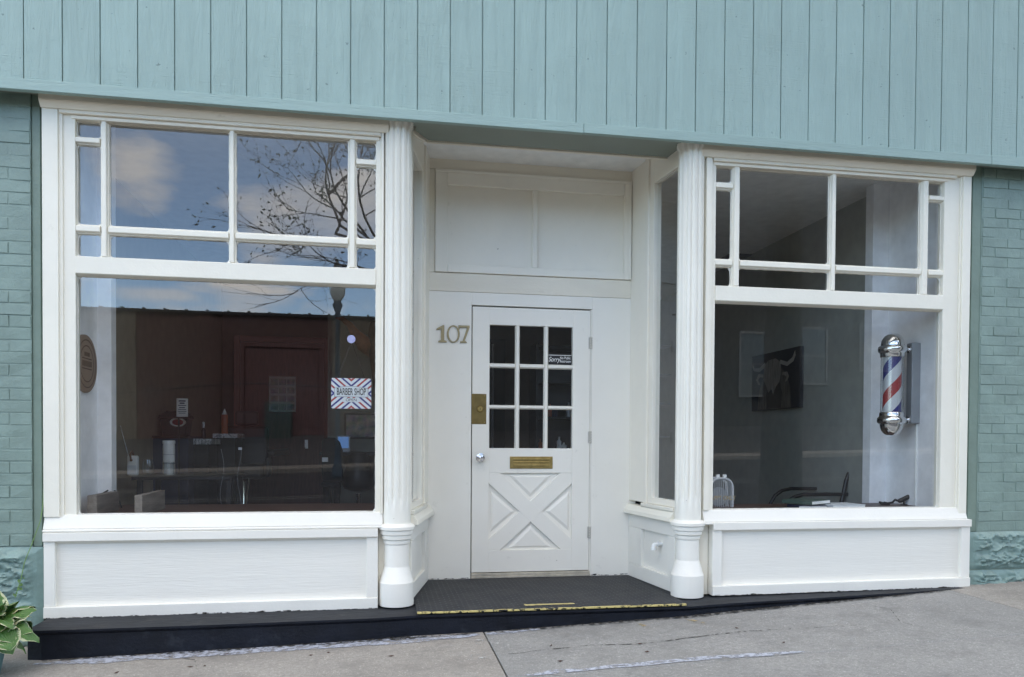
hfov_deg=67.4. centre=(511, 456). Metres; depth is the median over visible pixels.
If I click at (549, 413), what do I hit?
hair product bottle
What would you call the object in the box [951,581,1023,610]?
sidewalk
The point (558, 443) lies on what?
hair product bottle
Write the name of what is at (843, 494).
tube armchair
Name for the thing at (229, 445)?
barber station
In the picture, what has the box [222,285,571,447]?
back room wall
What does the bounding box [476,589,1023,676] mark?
sidewalk
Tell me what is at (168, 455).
canister
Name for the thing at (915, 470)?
cable channel
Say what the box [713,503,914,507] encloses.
display ledge
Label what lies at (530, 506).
door
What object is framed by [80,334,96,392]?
round sign
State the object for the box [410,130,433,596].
side window
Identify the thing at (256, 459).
barber chair
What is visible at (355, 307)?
partition wall
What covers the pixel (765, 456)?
side room wall
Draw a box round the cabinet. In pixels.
[152,436,200,504]
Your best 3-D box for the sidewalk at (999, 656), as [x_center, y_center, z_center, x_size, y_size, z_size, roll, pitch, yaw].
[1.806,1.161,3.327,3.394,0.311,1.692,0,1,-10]
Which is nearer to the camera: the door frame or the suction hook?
the suction hook
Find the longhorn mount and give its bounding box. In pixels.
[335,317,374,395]
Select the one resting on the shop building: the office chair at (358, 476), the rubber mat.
the rubber mat
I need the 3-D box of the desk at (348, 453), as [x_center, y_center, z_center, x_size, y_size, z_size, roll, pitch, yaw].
[-1.677,0.405,9.401,1.276,0.915,0.680,0,1,-10]
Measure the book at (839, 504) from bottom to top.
0.030 m
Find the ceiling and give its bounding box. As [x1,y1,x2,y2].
[115,126,893,299]
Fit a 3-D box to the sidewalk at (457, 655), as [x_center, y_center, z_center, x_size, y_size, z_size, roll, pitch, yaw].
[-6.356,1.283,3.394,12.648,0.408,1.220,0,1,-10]
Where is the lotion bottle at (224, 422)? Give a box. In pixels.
[221,409,227,433]
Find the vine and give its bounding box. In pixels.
[13,496,43,597]
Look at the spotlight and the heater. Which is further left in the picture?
the heater
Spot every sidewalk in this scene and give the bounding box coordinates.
[0,632,505,676]
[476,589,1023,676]
[549,634,1023,676]
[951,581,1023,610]
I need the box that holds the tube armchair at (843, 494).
[769,472,848,503]
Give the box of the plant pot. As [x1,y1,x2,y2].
[0,653,3,671]
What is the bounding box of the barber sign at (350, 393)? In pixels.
[331,343,370,408]
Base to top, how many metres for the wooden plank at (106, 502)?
0.128 m
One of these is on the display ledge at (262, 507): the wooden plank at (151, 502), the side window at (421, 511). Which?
the wooden plank at (151, 502)
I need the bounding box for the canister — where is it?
[162,440,174,474]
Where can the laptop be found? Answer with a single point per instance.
(345, 442)
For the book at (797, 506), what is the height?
0.026 m
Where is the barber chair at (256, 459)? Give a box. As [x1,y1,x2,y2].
[228,411,288,503]
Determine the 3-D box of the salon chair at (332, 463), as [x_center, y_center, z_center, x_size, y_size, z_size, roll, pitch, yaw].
[-1.940,0.339,8.298,0.223,1.084,0.400,0,1,-10]
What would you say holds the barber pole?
attached to the window return wall at (891, 241)
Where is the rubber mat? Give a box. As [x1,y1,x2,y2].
[415,575,686,613]
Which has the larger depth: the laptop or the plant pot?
the laptop
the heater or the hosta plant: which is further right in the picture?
the heater
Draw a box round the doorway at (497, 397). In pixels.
[489,339,504,447]
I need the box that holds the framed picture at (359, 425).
[344,413,374,438]
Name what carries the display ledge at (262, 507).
on the ledge front
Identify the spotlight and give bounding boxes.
[879,495,909,504]
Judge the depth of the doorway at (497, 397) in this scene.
11.14 m
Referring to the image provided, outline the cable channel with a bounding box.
[914,424,917,505]
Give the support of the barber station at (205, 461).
on the floor
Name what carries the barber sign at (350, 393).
hanging from the suction hook
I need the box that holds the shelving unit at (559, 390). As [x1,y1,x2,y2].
[529,343,571,447]
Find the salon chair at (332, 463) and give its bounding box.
[321,437,342,502]
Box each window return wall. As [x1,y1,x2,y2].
[79,123,116,512]
[862,182,938,505]
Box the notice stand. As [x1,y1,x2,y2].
[176,398,187,503]
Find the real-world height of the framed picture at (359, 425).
0.318 m
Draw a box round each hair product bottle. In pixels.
[548,404,551,416]
[552,405,556,416]
[557,437,560,447]
[566,403,570,416]
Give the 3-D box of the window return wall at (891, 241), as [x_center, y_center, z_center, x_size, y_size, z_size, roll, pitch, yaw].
[3.203,-0.639,6.079,0.406,3.180,0.760,0,1,-10]
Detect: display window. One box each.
[38,93,388,532]
[701,144,975,524]
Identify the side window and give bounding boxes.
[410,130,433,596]
[624,151,678,590]
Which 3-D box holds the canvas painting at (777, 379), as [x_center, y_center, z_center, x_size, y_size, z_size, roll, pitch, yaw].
[2.776,-0.795,8.073,0.044,0.607,0.991,0,1,-10]
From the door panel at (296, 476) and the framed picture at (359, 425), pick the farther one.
the door panel at (296, 476)
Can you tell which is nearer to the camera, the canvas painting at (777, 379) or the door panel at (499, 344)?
the canvas painting at (777, 379)
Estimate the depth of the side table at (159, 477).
6.32 m
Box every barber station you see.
[193,439,219,503]
[213,434,244,503]
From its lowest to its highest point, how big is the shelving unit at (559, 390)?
2.230 m
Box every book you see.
[782,498,829,504]
[787,504,826,507]
[820,502,864,506]
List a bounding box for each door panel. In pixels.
[241,342,323,503]
[489,339,504,447]
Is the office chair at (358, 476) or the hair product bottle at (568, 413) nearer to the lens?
the office chair at (358, 476)
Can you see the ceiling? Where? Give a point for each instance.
(171, 179)
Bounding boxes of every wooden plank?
[87,491,118,512]
[135,490,164,512]
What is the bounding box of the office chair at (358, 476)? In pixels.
[342,452,374,502]
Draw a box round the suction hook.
[347,335,354,342]
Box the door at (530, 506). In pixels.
[471,306,591,572]
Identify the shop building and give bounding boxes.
[0,0,1023,659]
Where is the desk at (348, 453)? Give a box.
[319,452,374,502]
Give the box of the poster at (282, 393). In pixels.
[269,376,295,411]
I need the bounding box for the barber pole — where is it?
[877,333,920,435]
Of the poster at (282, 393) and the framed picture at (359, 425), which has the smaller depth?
the framed picture at (359, 425)
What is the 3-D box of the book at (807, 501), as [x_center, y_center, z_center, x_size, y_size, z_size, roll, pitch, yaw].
[2.211,0.339,5.772,0.270,0.030,0.240,-1,1,-40]
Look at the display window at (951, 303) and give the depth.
5.49 m
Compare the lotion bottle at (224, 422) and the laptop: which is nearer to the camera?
the lotion bottle at (224, 422)
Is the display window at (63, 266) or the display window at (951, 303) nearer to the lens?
the display window at (63, 266)
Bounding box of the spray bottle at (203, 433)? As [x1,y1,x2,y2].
[201,422,205,438]
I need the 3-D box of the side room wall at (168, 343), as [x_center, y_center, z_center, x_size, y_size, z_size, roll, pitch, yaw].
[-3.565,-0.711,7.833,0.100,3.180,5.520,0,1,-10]
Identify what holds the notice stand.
on the floor
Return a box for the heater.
[713,474,733,506]
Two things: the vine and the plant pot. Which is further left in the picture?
the plant pot
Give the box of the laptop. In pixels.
[337,435,349,451]
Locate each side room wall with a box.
[116,179,221,504]
[659,197,865,503]
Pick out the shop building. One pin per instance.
(696, 94)
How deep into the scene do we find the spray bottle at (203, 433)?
7.67 m
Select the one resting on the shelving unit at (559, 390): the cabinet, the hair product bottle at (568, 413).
the hair product bottle at (568, 413)
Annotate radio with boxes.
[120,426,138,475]
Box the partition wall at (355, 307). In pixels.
[328,286,383,502]
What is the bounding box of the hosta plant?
[0,591,39,654]
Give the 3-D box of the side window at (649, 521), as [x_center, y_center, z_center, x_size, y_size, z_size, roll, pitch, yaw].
[1.051,-0.721,5.724,0.109,3.350,0.766,0,1,-16]
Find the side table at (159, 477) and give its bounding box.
[131,473,244,503]
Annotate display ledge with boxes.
[110,503,374,512]
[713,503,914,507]
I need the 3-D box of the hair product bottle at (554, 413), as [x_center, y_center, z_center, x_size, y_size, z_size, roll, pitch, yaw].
[0.518,-0.546,9.339,0.066,0.139,0.066,0,1,-10]
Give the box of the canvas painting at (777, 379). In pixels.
[752,346,803,410]
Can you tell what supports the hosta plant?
in the plant pot
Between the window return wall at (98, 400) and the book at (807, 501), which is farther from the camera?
the book at (807, 501)

